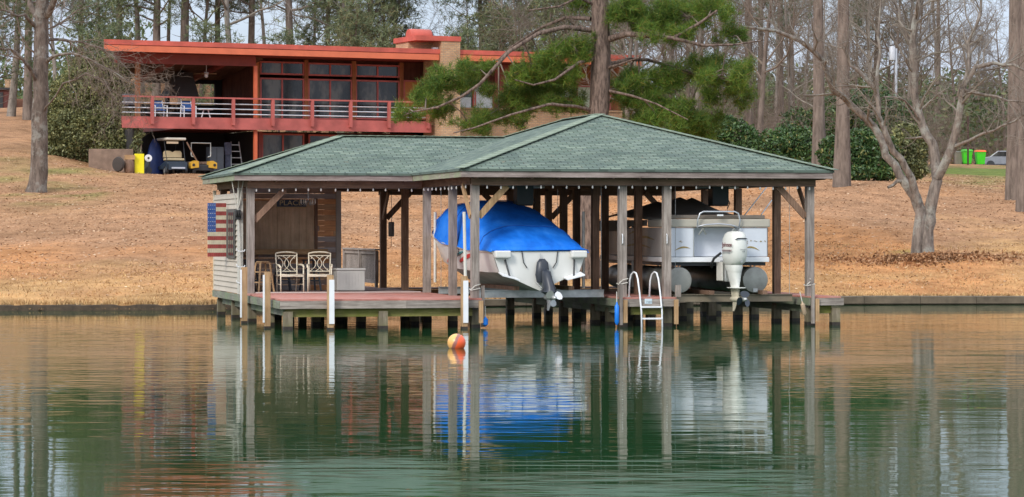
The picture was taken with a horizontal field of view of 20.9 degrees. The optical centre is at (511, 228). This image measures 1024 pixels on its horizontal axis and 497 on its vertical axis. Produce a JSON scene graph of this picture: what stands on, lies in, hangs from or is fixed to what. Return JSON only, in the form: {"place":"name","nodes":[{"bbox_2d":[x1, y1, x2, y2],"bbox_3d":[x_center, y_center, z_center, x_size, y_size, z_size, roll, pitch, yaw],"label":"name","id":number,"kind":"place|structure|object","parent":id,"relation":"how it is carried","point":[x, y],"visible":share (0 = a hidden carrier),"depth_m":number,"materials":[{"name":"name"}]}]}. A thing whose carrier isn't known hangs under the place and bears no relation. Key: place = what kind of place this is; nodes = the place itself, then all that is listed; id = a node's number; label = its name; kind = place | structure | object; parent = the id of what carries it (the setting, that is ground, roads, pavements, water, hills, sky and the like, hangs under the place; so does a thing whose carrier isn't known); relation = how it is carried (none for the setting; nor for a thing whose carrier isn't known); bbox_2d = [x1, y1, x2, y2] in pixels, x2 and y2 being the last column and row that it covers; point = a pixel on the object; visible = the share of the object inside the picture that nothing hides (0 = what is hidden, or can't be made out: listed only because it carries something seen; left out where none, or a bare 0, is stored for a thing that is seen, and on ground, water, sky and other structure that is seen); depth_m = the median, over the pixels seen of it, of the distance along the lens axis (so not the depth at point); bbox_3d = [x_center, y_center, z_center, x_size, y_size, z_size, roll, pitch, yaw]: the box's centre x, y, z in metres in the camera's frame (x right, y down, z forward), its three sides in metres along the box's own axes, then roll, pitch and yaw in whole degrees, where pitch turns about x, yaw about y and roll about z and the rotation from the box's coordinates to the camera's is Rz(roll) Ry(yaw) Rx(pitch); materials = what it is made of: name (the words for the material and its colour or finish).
{"place":"outdoors","nodes":[
{"label":"outdoors","id":0,"kind":"place"},
{"bbox_2d":[0,0,1008,102],"label":"sky","id":1,"kind":"structure","parent":0,"point":[242,28],"materials":[{"name":"white"}]},
{"bbox_2d":[0,305,1023,496],"bbox_3d":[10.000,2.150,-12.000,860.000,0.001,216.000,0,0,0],"label":"water","id":2,"kind":"structure","parent":0,"point":[893,401],"depth_m":33.79,"materials":[{"name":"green liquid"}]},
{"bbox_2d":[240,267,247,322],"bbox_3d":[-6.133,2.260,63.393,0.161,2.780,0.141,0,0,-13],"label":"guide pile","id":3,"kind":"object","parent":2,"relation":"in","point":[243,293],"visible":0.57,"depth_m":63.34,"materials":[{"name":"beige wood"}]},
{"bbox_2d":[263,272,270,328],"bbox_3d":[-5.305,2.290,59.962,0.161,2.720,0.141,0,0,-13],"label":"guide pile","id":4,"kind":"object","parent":2,"relation":"in","point":[267,299],"visible":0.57,"depth_m":59.91,"materials":[{"name":"beige wood"}]},
{"bbox_2d":[327,275,333,329],"bbox_3d":[-3.867,2.315,59.097,0.141,2.670,0.151,0,0,-13],"label":"guide pile","id":5,"kind":"object","parent":2,"relation":"in","point":[330,302],"visible":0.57,"depth_m":59.03,"materials":[{"name":"plastic"}]},
{"bbox_2d":[447,334,465,348],"bbox_3d":[-0.992,2.053,50.000,0.348,0.322,0.330,22,0,0],"label":"mooring buoy","id":6,"kind":"object","parent":2,"relation":"on","point":[456,341],"visible":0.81,"depth_m":49.88,"materials":[{"name":"paint"}]},
{"bbox_2d":[460,212,467,328],"bbox_3d":[-1.026,1.640,59.773,0.141,4.021,0.151,0,0,-13],"label":"guide pile","id":7,"kind":"object","parent":2,"relation":"in","point":[464,301],"visible":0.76,"depth_m":59.72,"materials":[{"name":"white plastic"}]},
{"bbox_2d":[198,114,843,329],"bbox_3d":[-0.300,0.472,66.021,13.083,6.355,11.886,0,0,-13],"label":"boathouse","id":8,"kind":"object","parent":2,"relation":"in","point":[598,152],"visible":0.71,"depth_m":64.12,"materials":[{"name":"green"}]},
{"bbox_2d":[207,203,225,256],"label":"flag shutter","id":9,"kind":"object","parent":8,"relation":"attached to","point":[216,229],"visible":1,"depth_m":67.22,"materials":[{"name":"multicoloured paint"}]},
{"bbox_2d":[226,209,234,257],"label":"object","id":10,"kind":"structure","parent":8,"relation":"in","point":[230,221],"depth_m":66.44,"materials":[{"name":"grey wood"}]},
{"bbox_2d":[275,251,304,291],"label":"patio chair","id":11,"kind":"object","parent":8,"relation":"on","point":[296,275],"visible":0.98,"depth_m":65.46,"materials":[{"name":"beige metal"}]},
{"bbox_2d":[276,199,306,207],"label":"hanging sign","id":12,"kind":"object","parent":8,"relation":"hanging from","point":[288,203],"visible":0.99,"depth_m":67.41,"materials":[{"name":"gold metal"}]},
{"bbox_2d":[306,251,332,291],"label":"patio chair","id":13,"kind":"object","parent":8,"relation":"on","point":[309,275],"visible":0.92,"depth_m":65.64,"materials":[{"name":"beige metal"}]},
{"bbox_2d":[332,268,365,290],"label":"storage box","id":14,"kind":"object","parent":8,"relation":"on","point":[349,279],"visible":0.97,"depth_m":66.47,"materials":[{"name":"grey plastic"}]},
{"bbox_2d":[342,248,378,287],"bbox_3d":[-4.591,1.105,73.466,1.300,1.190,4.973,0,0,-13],"label":"storage cabinet","id":15,"kind":"object","parent":8,"relation":"on","point":[367,259],"visible":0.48,"depth_m":72.84,"materials":[{"name":"plastic"}]},
{"bbox_2d":[432,200,588,309],"bbox_3d":[-0.364,0.552,63.594,2.327,2.436,7.730,0,0,-18],"label":"runabout boat","id":16,"kind":"object","parent":8,"relation":"on","point":[525,248],"visible":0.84,"depth_m":60.98,"materials":[{"name":"fabric"}]},
{"bbox_2d":[434,186,603,297],"bbox_3d":[0.113,0.249,63.396,3.015,2.533,4.800,0,0,-13],"label":"boat lift","id":17,"kind":"object","parent":8,"relation":"hanging from","point":[522,195],"visible":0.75,"depth_m":63.00,"materials":[{"name":"metal"}]},
{"bbox_2d":[250,184,812,191],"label":"string lights","id":18,"kind":"object","parent":8,"relation":"hanging from","point":[518,185],"visible":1,"depth_m":61.61,"materials":[{"name":"white plastic"}]},
{"bbox_2d":[627,271,662,326],"bbox_3d":[2.923,1.714,61.016,0.698,1.573,0.568,0,0,-13],"label":"swim ladder","id":19,"kind":"object","parent":8,"relation":"attached to","point":[641,307],"visible":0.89,"depth_m":60.84,"materials":[{"name":"white metal"}]},
{"bbox_2d":[627,186,791,301],"bbox_3d":[4.316,0.304,64.697,2.835,2.643,6.083,0,0,-13],"label":"boat lift","id":20,"kind":"object","parent":8,"relation":"hanging from","point":[718,196],"visible":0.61,"depth_m":62.44,"materials":[{"name":"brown metal"}]},
{"bbox_2d":[599,197,769,310],"bbox_3d":[4.044,0.540,64.819,2.470,2.561,7.907,0,0,-11],"label":"pontoon boat","id":21,"kind":"object","parent":20,"relation":"on","point":[716,249],"visible":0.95,"depth_m":62.19,"materials":[{"name":"metal"}]},
{"bbox_2d":[0,76,1023,310],"bbox_3d":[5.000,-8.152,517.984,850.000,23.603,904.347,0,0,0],"label":"ground","id":22,"kind":"structure","parent":0,"point":[15,135],"depth_m":104.30,"materials":[{"name":"plant"}]},
{"bbox_2d":[0,0,50,103],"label":"pine tree","id":23,"kind":"object","parent":22,"relation":"on","point":[20,9],"visible":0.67,"depth_m":150.26,"materials":[{"name":"plant"}]},
{"bbox_2d":[2,0,49,119],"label":"pine tree","id":24,"kind":"object","parent":22,"relation":"on","point":[27,100],"visible":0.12,"depth_m":174.79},
{"bbox_2d":[6,0,84,116],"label":"bare tree","id":25,"kind":"object","parent":22,"relation":"on","point":[11,108],"visible":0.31,"depth_m":177.17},
{"bbox_2d":[0,0,119,90],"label":"bare tree","id":26,"kind":"object","parent":22,"relation":"on","point":[52,46],"visible":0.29,"depth_m":173.66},
{"bbox_2d":[23,0,128,60],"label":"pine tree","id":27,"kind":"object","parent":22,"relation":"on","point":[68,29],"visible":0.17,"depth_m":189.39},
{"bbox_2d":[47,52,140,162],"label":"evergreen bush","id":28,"kind":"object","parent":22,"relation":"on","point":[79,130],"visible":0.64,"depth_m":148.27,"materials":[{"name":"green plant"}]},
{"bbox_2d":[0,0,188,192],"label":"oak tree","id":29,"kind":"object","parent":22,"relation":"on","point":[41,11],"visible":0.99,"depth_m":128.15,"materials":[{"name":"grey plant"}]},
{"bbox_2d":[48,0,141,128],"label":"pine tree","id":30,"kind":"object","parent":22,"relation":"on","point":[84,31],"visible":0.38,"depth_m":169.23,"materials":[{"name":"plant"}]},
{"bbox_2d":[89,149,132,171],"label":"retaining wall","id":31,"kind":"structure","parent":22,"relation":"on","point":[102,159],"depth_m":145.15,"materials":[{"name":"concrete"}]},
{"bbox_2d":[0,303,230,310],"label":"bank edge","id":32,"kind":"object","parent":22,"relation":"on","point":[137,307],"visible":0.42,"depth_m":73.04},
{"bbox_2d":[89,10,156,143],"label":"pine tree","id":33,"kind":"object","parent":22,"relation":"on","point":[124,26],"visible":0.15,"depth_m":160.60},
{"bbox_2d":[73,0,190,95],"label":"pine tree","id":34,"kind":"object","parent":22,"relation":"on","point":[156,10],"visible":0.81,"depth_m":177.39,"materials":[{"name":"plant"}]},
{"bbox_2d":[147,139,163,173],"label":"blue tarp","id":35,"kind":"object","parent":22,"relation":"on","point":[155,152],"visible":0.79,"depth_m":147.08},
{"bbox_2d":[172,0,196,104],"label":"pine tree","id":36,"kind":"object","parent":22,"relation":"on","point":[184,22],"visible":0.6,"depth_m":181.86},
{"bbox_2d":[169,0,248,102],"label":"bare tree","id":37,"kind":"object","parent":22,"relation":"on","point":[206,17],"visible":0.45,"depth_m":182.85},
{"bbox_2d":[181,7,243,104],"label":"pine tree","id":38,"kind":"object","parent":22,"relation":"on","point":[207,30],"visible":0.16,"depth_m":168.74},
{"bbox_2d":[190,0,248,41],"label":"pine tree","id":39,"kind":"object","parent":22,"relation":"on","point":[217,17],"visible":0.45,"depth_m":189.88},
{"bbox_2d":[197,0,267,43],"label":"pine tree","id":40,"kind":"object","parent":22,"relation":"on","point":[251,31],"visible":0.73,"depth_m":185.79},
{"bbox_2d":[221,0,307,132],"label":"bare tree","id":41,"kind":"object","parent":22,"relation":"on","point":[226,12],"visible":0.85,"depth_m":172.85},
{"bbox_2d":[251,16,310,131],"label":"pine tree","id":42,"kind":"object","parent":22,"relation":"on","point":[287,38],"visible":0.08,"depth_m":165.51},
{"bbox_2d":[232,0,346,132],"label":"bare tree","id":43,"kind":"object","parent":22,"relation":"on","point":[343,6],"visible":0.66,"depth_m":180.96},
{"bbox_2d":[250,0,342,131],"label":"pine tree","id":44,"kind":"object","parent":22,"relation":"on","point":[289,25],"visible":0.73,"depth_m":175.51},
{"bbox_2d":[282,0,389,45],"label":"pine tree","id":45,"kind":"object","parent":22,"relation":"on","point":[306,29],"visible":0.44,"depth_m":187.63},
{"bbox_2d":[311,1,384,133],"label":"pine tree","id":46,"kind":"object","parent":22,"relation":"on","point":[369,16],"visible":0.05,"depth_m":168.27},
{"bbox_2d":[305,0,395,133],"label":"pine tree","id":47,"kind":"object","parent":22,"relation":"on","point":[354,20],"visible":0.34,"depth_m":158.87,"materials":[{"name":"plant"}]},
{"bbox_2d":[104,29,640,174],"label":"lake house","id":48,"kind":"structure","parent":22,"relation":"on","point":[296,87],"depth_m":151.50,"materials":[{"name":"red paint"}]},
{"bbox_2d":[157,138,187,174],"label":"golf cart","id":49,"kind":"object","parent":48,"relation":"on","point":[175,163],"visible":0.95,"depth_m":146.20,"materials":[{"name":"beige plastic"}]},
{"bbox_2d":[187,142,216,173],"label":"utility cart","id":50,"kind":"object","parent":48,"relation":"on","point":[202,167],"visible":0.83,"depth_m":146.74,"materials":[{"name":"yellow plastic"}]},
{"bbox_2d":[206,147,223,173],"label":"metal cabinet","id":51,"kind":"object","parent":48,"relation":"on","point":[217,155],"visible":0.56,"depth_m":148.06,"materials":[{"name":"grey metal"}]},
{"bbox_2d":[260,61,303,74],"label":"window","id":52,"kind":"structure","parent":48,"relation":"in","point":[266,67],"depth_m":151.00,"materials":[{"name":"glass"}]},
{"bbox_2d":[260,78,303,118],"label":"sliding door","id":53,"kind":"structure","parent":48,"relation":"in","point":[281,88],"depth_m":151.11,"materials":[{"name":"red paint"}]},
{"bbox_2d":[262,133,303,156],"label":"sliding door","id":54,"kind":"structure","parent":48,"relation":"in","point":[272,143],"depth_m":150.97,"materials":[{"name":"red paint"}]},
{"bbox_2d":[308,63,351,76],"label":"window","id":55,"kind":"structure","parent":48,"relation":"in","point":[314,69],"depth_m":152.20,"materials":[{"name":"glass"}]},
{"bbox_2d":[308,79,351,119],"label":"sliding door","id":56,"kind":"structure","parent":48,"relation":"in","point":[328,89],"depth_m":152.22,"materials":[{"name":"red paint"}]},
{"bbox_2d":[356,64,399,77],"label":"window","id":57,"kind":"structure","parent":48,"relation":"in","point":[362,70],"depth_m":153.42,"materials":[{"name":"glass"}]},
{"bbox_2d":[356,80,399,119],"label":"sliding door","id":58,"kind":"structure","parent":48,"relation":"in","point":[376,90],"depth_m":153.38,"materials":[{"name":"red paint"}]},
{"bbox_2d":[315,0,438,132],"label":"pine tree","id":59,"kind":"object","parent":22,"relation":"on","point":[393,4],"visible":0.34,"depth_m":183.87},
{"bbox_2d":[361,7,415,133],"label":"pine tree","id":60,"kind":"object","parent":22,"relation":"on","point":[386,32],"visible":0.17,"depth_m":159.37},
{"bbox_2d":[360,0,433,46],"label":"pine tree","id":61,"kind":"object","parent":22,"relation":"on","point":[402,22],"visible":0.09,"depth_m":186.91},
{"bbox_2d":[444,13,494,49],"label":"pine tree","id":62,"kind":"object","parent":22,"relation":"on","point":[466,33],"visible":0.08,"depth_m":168.91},
{"bbox_2d":[438,0,536,49],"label":"pine tree","id":63,"kind":"object","parent":22,"relation":"on","point":[480,9],"visible":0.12,"depth_m":184.42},
{"bbox_2d":[429,0,557,50],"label":"bare tree","id":64,"kind":"object","parent":22,"relation":"on","point":[526,1],"visible":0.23,"depth_m":181.49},
{"bbox_2d":[463,0,533,51],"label":"pine tree","id":65,"kind":"object","parent":22,"relation":"on","point":[505,15],"visible":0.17,"depth_m":163.69,"materials":[{"name":"plant"}]},
{"bbox_2d":[0,6,1007,165],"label":"wood","id":66,"kind":"object","parent":22,"relation":"on","point":[976,109],"visible":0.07,"depth_m":241.06,"materials":[{"name":"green plant"}]},
{"bbox_2d":[0,149,1023,296],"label":"fallen leaves","id":67,"kind":"object","parent":22,"relation":"on","point":[868,276],"visible":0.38,"depth_m":108.80,"materials":[{"name":"plant"}]},
{"bbox_2d":[511,0,590,51],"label":"pine tree","id":68,"kind":"object","parent":22,"relation":"on","point":[541,13],"visible":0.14,"depth_m":159.37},
{"bbox_2d":[390,0,764,278],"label":"pine tree","id":69,"kind":"object","parent":22,"relation":"on","point":[544,80],"visible":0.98,"depth_m":84.72,"materials":[{"name":"green plant"}]},
{"bbox_2d":[553,0,692,119],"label":"bare tree","id":70,"kind":"object","parent":22,"relation":"on","point":[618,29],"visible":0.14,"depth_m":154.46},
{"bbox_2d":[577,0,691,112],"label":"bare tree","id":71,"kind":"object","parent":22,"relation":"on","point":[635,52],"visible":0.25,"depth_m":153.12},
{"bbox_2d":[571,1,698,78],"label":"bare tree","id":72,"kind":"object","parent":22,"relation":"on","point":[634,45],"visible":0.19,"depth_m":161.95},
{"bbox_2d":[399,295,1023,306],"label":"seawall","id":73,"kind":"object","parent":22,"relation":"on","point":[895,300],"visible":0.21,"depth_m":78.75,"materials":[{"name":"wood"}]},
{"bbox_2d":[674,0,773,112],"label":"bare tree","id":74,"kind":"object","parent":22,"relation":"on","point":[733,54],"visible":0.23,"depth_m":153.45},
{"bbox_2d":[648,0,802,109],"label":"bare tree","id":75,"kind":"object","parent":22,"relation":"on","point":[698,47],"visible":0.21,"depth_m":150.26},
{"bbox_2d":[710,113,769,151],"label":"hedge bush","id":76,"kind":"object","parent":22,"relation":"on","point":[727,135],"visible":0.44,"depth_m":138.47,"materials":[{"name":"green plant"}]},
{"bbox_2d":[710,15,785,128],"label":"bare tree","id":77,"kind":"object","parent":22,"relation":"on","point":[755,46],"visible":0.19,"depth_m":178.23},
{"bbox_2d":[744,0,752,126],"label":"pine tree","id":78,"kind":"object","parent":22,"relation":"on","point":[748,116],"visible":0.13,"depth_m":159.88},
{"bbox_2d":[725,0,810,130],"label":"tree","id":79,"kind":"object","parent":22,"relation":"on","point":[760,71],"visible":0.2,"depth_m":164.81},
{"bbox_2d":[712,0,829,134],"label":"bare tree","id":80,"kind":"object","parent":22,"relation":"on","point":[765,60],"visible":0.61,"depth_m":145.62,"materials":[{"name":"plant"}]},
{"bbox_2d":[777,0,783,132],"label":"pine tree","id":81,"kind":"object","parent":22,"relation":"on","point":[780,90],"visible":0.31,"depth_m":171.82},
{"bbox_2d":[750,121,811,164],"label":"hedge bush","id":82,"kind":"object","parent":22,"relation":"on","point":[792,142],"visible":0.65,"depth_m":135.50,"materials":[{"name":"green plant"}]},
{"bbox_2d":[757,0,828,121],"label":"tree","id":83,"kind":"object","parent":22,"relation":"on","point":[792,58],"visible":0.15,"depth_m":175.90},
{"bbox_2d":[712,0,874,117],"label":"bare tree","id":84,"kind":"object","parent":22,"relation":"on","point":[788,64],"visible":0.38,"depth_m":161.80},
{"bbox_2d":[587,47,1006,177],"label":"brush","id":85,"kind":"object","parent":22,"relation":"on","point":[930,125],"visible":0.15,"depth_m":163.34,"materials":[{"name":"plant"}]},
{"bbox_2d":[770,53,829,115],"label":"bare tree","id":86,"kind":"object","parent":22,"relation":"on","point":[798,75],"visible":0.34,"depth_m":194.77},
{"bbox_2d":[756,0,851,107],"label":"bare tree","id":87,"kind":"object","parent":22,"relation":"on","point":[807,51],"visible":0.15,"depth_m":203.54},
{"bbox_2d":[760,0,876,106],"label":"bare tree","id":88,"kind":"object","parent":22,"relation":"on","point":[834,51],"visible":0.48,"depth_m":144.90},
{"bbox_2d":[811,0,826,165],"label":"pine tree","id":89,"kind":"object","parent":22,"relation":"on","point":[818,131],"visible":0.65,"depth_m":130.83,"materials":[{"name":"plant"}]},
{"bbox_2d":[832,0,850,187],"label":"pine tree","id":90,"kind":"object","parent":22,"relation":"on","point":[842,164],"visible":0.72,"depth_m":121.75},
{"bbox_2d":[776,84,926,139],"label":"ivy thicket","id":91,"kind":"object","parent":22,"relation":"on","point":[809,113],"visible":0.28,"depth_m":149.57,"materials":[{"name":"green plant"}]},
{"bbox_2d":[681,0,1023,252],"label":"bare tree","id":92,"kind":"object","parent":22,"relation":"on","point":[923,229],"visible":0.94,"depth_m":90.80,"materials":[{"name":"grey plant"}]},
{"bbox_2d":[801,0,904,98],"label":"bare tree","id":93,"kind":"object","parent":22,"relation":"on","point":[856,82],"visible":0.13,"depth_m":196.98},
{"bbox_2d":[814,124,905,180],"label":"hedge bush","id":94,"kind":"object","parent":22,"relation":"on","point":[868,163],"visible":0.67,"depth_m":128.53,"materials":[{"name":"green plant"}]},
{"bbox_2d":[807,0,977,118],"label":"bare tree","id":95,"kind":"object","parent":22,"relation":"on","point":[867,20],"visible":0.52,"depth_m":163.09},
{"bbox_2d":[849,0,935,119],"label":"tree","id":96,"kind":"object","parent":22,"relation":"on","point":[872,28],"visible":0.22,"depth_m":184.89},
{"bbox_2d":[768,249,1023,269],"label":"leaf heap","id":97,"kind":"object","parent":22,"relation":"on","point":[924,256],"visible":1,"depth_m":89.22,"materials":[{"name":"brown plant"}]},
{"bbox_2d":[850,0,943,101],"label":"bare tree","id":98,"kind":"object","parent":22,"relation":"on","point":[888,71],"visible":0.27,"depth_m":185.28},
{"bbox_2d":[830,0,967,95],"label":"bare tree","id":99,"kind":"object","parent":22,"relation":"on","point":[897,41],"visible":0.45,"depth_m":170.49,"materials":[{"name":"plant"}]},
{"bbox_2d":[885,121,929,179],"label":"hedge bush","id":100,"kind":"object","parent":22,"relation":"on","point":[917,159],"visible":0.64,"depth_m":130.75,"materials":[{"name":"green plant"}]},
{"bbox_2d":[874,0,965,94],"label":"bare tree","id":101,"kind":"object","parent":22,"relation":"on","point":[927,64],"visible":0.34,"depth_m":180.81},
{"bbox_2d":[865,0,974,149],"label":"bare tree","id":102,"kind":"object","parent":22,"relation":"on","point":[935,28],"visible":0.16,"depth_m":255.47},
{"bbox_2d":[849,0,1007,155],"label":"bare tree","id":103,"kind":"object","parent":22,"relation":"on","point":[931,33],"visible":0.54,"depth_m":166.72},
{"bbox_2d":[899,0,1003,162],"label":"bare tree","id":104,"kind":"object","parent":22,"relation":"on","point":[954,75],"visible":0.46,"depth_m":233.81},
{"bbox_2d":[925,19,1006,108],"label":"bare tree","id":105,"kind":"object","parent":22,"relation":"on","point":[977,69],"visible":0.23,"depth_m":244.46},
{"bbox_2d":[942,20,1007,148],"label":"bare tree","id":106,"kind":"object","parent":22,"relation":"on","point":[997,76],"visible":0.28,"depth_m":246.14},
{"bbox_2d":[958,0,1008,150],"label":"bare tree","id":107,"kind":"object","parent":22,"relation":"on","point":[998,73],"visible":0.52,"depth_m":233.59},
{"bbox_2d":[1005,0,1019,199],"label":"pine tree","id":108,"kind":"object","parent":22,"relation":"on","point":[1011,157],"visible":0.5,"depth_m":117.67,"materials":[{"name":"plant"}]},
{"bbox_2d":[1015,0,1023,211],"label":"pine tree","id":109,"kind":"object","parent":22,"relation":"on","point":[1019,205],"visible":0.67,"depth_m":111.76,"materials":[{"name":"plant"}]},
{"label":"road","id":110,"kind":"structure","parent":0,"visible":0},
{"bbox_2d":[980,151,1005,164],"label":"parked car","id":111,"kind":"object","parent":110,"relation":"on","point":[997,158],"visible":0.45,"depth_m":218.32,"materials":[{"name":"white metal"}]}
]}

